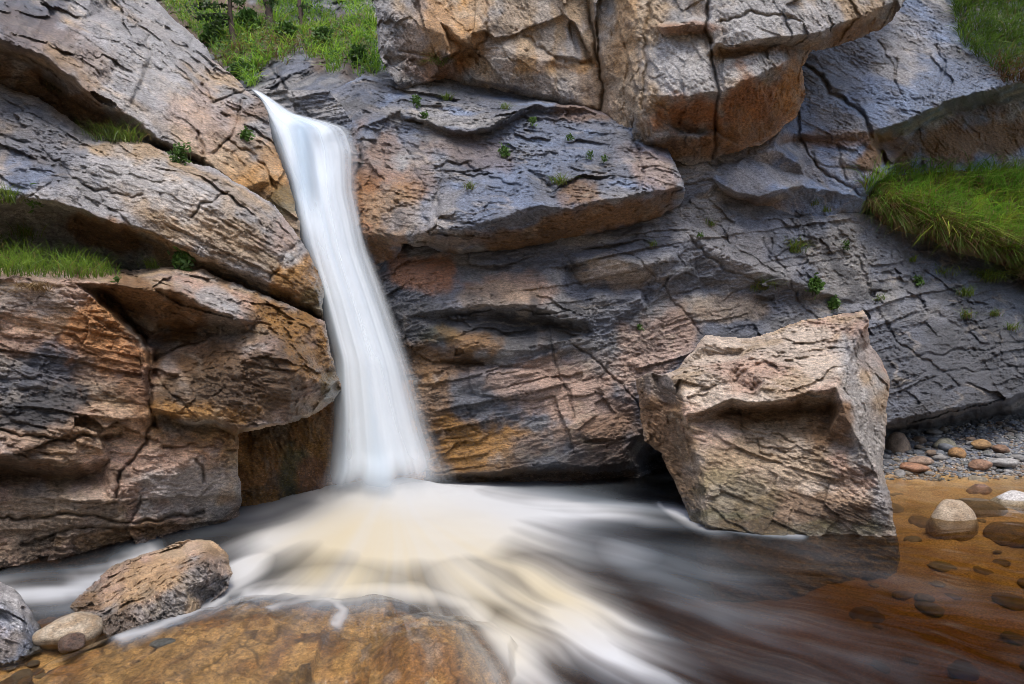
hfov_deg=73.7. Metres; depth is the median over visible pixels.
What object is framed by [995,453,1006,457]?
beach pebble
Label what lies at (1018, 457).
beach pebble
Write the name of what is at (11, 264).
shelf grass
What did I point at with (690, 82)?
crag
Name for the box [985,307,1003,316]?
grass tuft
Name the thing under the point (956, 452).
orange stone
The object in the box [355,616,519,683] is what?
sunken rock
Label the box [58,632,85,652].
wet stone
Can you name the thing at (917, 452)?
beach pebble
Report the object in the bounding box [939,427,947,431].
beach pebble
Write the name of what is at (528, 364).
cliff wall
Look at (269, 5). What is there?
hillside tree
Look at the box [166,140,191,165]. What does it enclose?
leafy plant
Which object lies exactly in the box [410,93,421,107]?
leafy plant
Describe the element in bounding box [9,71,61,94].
grass tuft
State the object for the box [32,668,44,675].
bed pebble
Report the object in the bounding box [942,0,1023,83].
cliff grass
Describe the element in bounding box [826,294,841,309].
leafy plant
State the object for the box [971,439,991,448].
orange stone
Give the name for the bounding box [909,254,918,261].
grass tuft
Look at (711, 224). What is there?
grass tuft
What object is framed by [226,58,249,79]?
leafy plant
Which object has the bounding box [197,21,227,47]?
leafy plant
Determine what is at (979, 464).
red stone
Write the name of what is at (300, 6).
hillside tree
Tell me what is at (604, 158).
leafy plant
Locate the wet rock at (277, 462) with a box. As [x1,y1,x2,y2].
[238,379,425,505]
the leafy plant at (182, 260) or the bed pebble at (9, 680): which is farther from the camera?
the leafy plant at (182, 260)
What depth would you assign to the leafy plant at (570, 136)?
8.40 m
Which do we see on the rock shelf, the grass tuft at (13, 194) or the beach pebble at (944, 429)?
the grass tuft at (13, 194)
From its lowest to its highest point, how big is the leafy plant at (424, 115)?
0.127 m
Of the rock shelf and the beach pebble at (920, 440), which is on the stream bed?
the beach pebble at (920, 440)
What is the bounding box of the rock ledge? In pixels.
[295,75,685,273]
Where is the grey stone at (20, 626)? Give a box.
[0,582,42,666]
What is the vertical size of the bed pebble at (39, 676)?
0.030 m
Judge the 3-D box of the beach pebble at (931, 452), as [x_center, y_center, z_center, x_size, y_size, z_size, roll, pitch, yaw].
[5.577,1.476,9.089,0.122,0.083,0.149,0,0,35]
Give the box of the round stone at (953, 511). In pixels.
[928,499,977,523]
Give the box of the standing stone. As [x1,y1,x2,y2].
[885,432,910,453]
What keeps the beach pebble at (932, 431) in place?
on the stream bed
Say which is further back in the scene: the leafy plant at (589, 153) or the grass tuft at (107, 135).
the leafy plant at (589, 153)
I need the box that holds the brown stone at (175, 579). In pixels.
[70,540,232,640]
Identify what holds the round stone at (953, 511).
on the stream bed
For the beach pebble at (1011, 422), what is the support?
on the stream bed
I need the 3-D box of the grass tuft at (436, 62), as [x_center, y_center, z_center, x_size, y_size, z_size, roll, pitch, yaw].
[-1.053,-3.779,9.113,0.705,0.154,0.496,0,0,0]
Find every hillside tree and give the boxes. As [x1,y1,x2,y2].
[185,0,245,48]
[263,0,277,30]
[296,0,315,29]
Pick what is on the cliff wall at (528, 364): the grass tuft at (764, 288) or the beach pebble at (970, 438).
the grass tuft at (764, 288)
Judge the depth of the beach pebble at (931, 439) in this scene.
9.70 m
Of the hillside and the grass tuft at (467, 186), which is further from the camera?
the hillside
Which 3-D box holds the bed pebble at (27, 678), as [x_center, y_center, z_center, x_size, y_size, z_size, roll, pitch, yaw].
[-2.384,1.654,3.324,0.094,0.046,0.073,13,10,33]
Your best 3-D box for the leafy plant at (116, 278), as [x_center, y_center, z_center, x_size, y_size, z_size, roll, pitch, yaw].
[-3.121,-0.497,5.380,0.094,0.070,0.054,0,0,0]
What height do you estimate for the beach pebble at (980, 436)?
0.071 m
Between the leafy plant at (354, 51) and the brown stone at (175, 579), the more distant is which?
the leafy plant at (354, 51)
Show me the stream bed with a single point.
(922, 497)
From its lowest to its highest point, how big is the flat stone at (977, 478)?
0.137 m
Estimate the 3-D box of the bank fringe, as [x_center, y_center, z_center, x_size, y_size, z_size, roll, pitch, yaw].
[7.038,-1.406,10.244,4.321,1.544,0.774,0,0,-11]
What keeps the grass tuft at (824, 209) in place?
on the cliff wall at (528, 364)
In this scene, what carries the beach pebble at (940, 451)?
on the gravel
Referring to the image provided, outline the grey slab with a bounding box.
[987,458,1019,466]
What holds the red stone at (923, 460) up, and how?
on the stream bed
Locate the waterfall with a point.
(374, 439)
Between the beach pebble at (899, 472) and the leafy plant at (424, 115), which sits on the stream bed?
the beach pebble at (899, 472)
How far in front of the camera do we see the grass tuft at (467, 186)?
7.70 m
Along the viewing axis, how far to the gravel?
9.00 m
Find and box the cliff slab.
[706,0,1023,216]
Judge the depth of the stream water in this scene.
4.60 m
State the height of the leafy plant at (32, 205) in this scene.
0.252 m
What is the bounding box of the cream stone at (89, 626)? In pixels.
[32,611,103,650]
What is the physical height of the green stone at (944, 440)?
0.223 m
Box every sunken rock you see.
[35,600,418,683]
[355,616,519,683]
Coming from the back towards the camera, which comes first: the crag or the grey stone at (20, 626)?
the crag
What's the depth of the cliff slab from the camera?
10.37 m
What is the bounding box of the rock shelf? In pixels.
[0,84,323,319]
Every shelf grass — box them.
[0,227,34,251]
[0,236,123,278]
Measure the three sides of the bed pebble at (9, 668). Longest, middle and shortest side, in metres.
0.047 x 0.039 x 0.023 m
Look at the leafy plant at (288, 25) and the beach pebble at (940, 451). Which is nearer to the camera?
the beach pebble at (940, 451)
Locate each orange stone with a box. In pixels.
[947,447,966,457]
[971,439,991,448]
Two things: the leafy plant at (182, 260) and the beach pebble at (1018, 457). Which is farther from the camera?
the beach pebble at (1018, 457)
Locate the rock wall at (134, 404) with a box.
[0,267,340,620]
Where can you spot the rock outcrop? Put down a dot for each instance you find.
(160, 73)
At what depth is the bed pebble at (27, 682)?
3.28 m
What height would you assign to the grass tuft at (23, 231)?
0.200 m
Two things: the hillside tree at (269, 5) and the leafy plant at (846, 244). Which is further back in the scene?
the hillside tree at (269, 5)
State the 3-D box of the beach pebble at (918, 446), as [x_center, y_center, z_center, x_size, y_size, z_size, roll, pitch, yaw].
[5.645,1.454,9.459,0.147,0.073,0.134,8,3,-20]
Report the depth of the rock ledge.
8.16 m
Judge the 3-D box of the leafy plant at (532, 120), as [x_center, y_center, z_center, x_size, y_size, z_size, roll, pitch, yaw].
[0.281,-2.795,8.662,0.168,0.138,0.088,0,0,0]
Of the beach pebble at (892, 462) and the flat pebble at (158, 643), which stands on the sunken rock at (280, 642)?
the flat pebble at (158, 643)
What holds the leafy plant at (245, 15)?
on the hillside
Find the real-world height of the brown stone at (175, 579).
0.561 m
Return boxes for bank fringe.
[861,193,1023,279]
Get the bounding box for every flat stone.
[954,498,1007,517]
[966,484,992,494]
[968,475,988,481]
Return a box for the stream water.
[0,467,1023,683]
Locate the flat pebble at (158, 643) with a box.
[149,638,175,647]
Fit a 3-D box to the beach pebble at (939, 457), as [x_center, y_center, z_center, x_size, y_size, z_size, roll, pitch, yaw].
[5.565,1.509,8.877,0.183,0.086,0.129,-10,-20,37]
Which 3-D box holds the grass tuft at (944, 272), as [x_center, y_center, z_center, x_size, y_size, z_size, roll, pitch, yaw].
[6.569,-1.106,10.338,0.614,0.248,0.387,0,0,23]
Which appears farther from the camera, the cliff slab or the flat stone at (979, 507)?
the cliff slab
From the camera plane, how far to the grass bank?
10.54 m
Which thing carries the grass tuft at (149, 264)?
on the rock wall at (134, 404)
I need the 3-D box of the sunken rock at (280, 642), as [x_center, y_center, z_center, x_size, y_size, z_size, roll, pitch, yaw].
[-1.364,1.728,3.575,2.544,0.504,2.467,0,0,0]
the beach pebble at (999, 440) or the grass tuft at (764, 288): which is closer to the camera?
the grass tuft at (764, 288)
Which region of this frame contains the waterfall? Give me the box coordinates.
[253,90,419,480]
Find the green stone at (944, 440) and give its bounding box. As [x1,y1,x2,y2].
[932,438,956,447]
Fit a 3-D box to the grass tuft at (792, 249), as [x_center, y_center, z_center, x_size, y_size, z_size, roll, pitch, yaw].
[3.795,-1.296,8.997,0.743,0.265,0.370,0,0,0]
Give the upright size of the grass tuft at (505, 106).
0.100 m
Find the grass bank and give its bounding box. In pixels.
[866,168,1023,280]
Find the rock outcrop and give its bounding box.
[0,0,300,239]
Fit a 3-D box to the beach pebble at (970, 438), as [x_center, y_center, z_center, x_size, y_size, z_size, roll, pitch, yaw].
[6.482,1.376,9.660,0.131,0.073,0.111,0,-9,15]
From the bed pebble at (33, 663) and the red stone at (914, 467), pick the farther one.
the red stone at (914, 467)
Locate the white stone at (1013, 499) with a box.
[990,490,1023,510]
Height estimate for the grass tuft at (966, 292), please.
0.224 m
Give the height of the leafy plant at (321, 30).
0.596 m
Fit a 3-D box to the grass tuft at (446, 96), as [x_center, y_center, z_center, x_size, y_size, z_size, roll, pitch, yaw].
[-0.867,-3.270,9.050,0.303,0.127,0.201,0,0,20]
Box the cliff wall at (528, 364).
[246,88,1023,482]
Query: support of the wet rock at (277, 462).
on the stream bed
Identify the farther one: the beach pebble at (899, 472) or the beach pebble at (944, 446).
the beach pebble at (944, 446)
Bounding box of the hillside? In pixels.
[156,0,392,91]
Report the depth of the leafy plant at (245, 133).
7.58 m
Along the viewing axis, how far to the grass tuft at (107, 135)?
6.75 m
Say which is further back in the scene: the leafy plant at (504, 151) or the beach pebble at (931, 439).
the beach pebble at (931, 439)
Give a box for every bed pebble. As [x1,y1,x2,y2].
[0,677,13,683]
[5,666,15,670]
[10,668,32,683]
[17,675,32,683]
[20,681,33,683]
[26,660,39,666]
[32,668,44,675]
[34,673,45,678]
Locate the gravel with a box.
[883,419,1023,481]
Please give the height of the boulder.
2.618 m
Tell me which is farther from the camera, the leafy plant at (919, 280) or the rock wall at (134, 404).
the leafy plant at (919, 280)
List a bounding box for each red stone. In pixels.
[899,462,929,472]
[907,456,933,464]
[968,459,992,470]
[992,444,1009,452]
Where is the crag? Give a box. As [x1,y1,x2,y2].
[374,0,904,165]
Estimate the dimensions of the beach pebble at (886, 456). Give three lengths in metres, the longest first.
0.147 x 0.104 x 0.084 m
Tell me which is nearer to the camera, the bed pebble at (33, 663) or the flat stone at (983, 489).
the bed pebble at (33, 663)
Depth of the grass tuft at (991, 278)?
10.71 m
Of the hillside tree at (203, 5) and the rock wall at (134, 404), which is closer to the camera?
the rock wall at (134, 404)
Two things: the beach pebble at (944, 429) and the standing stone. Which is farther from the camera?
the beach pebble at (944, 429)
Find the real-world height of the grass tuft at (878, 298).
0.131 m
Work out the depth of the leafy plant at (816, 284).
8.86 m
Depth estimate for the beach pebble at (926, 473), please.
8.34 m
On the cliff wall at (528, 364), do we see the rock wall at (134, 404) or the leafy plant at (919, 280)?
the leafy plant at (919, 280)
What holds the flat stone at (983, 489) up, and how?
on the stream bed
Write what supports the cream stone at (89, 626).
on the stream bed
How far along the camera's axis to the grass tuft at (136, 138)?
6.78 m
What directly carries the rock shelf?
on the rock wall at (134, 404)
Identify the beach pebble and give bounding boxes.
[883,454,890,458]
[883,459,897,464]
[894,469,905,476]
[912,436,926,443]
[912,450,924,454]
[914,444,924,448]
[924,471,935,475]
[926,429,941,434]
[926,450,935,455]
[927,437,939,441]
[932,455,947,460]
[935,450,944,454]
[938,443,953,450]
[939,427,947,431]
[965,437,975,440]
[975,434,984,438]
[994,438,1005,441]
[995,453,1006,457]
[1006,421,1017,424]
[1010,454,1023,461]
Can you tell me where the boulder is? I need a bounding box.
[636,310,896,536]
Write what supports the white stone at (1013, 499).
in the stream water
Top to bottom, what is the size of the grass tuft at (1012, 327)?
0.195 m
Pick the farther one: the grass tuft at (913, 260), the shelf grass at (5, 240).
the grass tuft at (913, 260)
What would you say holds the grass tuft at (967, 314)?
on the cliff wall at (528, 364)
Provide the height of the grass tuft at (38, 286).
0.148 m
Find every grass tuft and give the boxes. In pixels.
[0,182,24,204]
[0,278,66,294]
[5,222,49,237]
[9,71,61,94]
[75,117,148,143]
[117,126,150,143]
[137,257,161,269]
[411,51,456,66]
[440,92,456,100]
[463,180,477,189]
[498,102,516,109]
[546,173,582,185]
[706,217,718,225]
[750,275,781,290]
[783,236,812,252]
[822,205,830,211]
[873,293,886,300]
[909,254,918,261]
[935,263,960,276]
[955,285,981,296]
[955,308,976,318]
[961,265,1022,283]
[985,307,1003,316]
[999,322,1023,331]
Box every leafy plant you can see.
[24,183,44,212]
[110,275,121,282]
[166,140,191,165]
[167,246,195,270]
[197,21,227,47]
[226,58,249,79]
[233,6,261,31]
[238,126,255,141]
[273,18,300,41]
[310,21,333,45]
[345,43,370,66]
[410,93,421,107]
[419,110,428,119]
[498,142,510,157]
[528,116,536,125]
[565,132,574,140]
[585,149,593,159]
[600,154,607,162]
[805,272,825,299]
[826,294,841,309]
[841,239,849,250]
[911,274,924,286]
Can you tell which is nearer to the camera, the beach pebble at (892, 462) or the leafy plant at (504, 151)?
the leafy plant at (504, 151)
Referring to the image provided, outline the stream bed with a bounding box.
[0,421,1023,682]
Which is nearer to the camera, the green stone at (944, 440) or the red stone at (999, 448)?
the red stone at (999, 448)
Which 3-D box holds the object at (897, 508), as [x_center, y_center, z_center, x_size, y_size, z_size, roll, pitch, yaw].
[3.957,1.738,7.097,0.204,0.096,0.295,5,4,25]

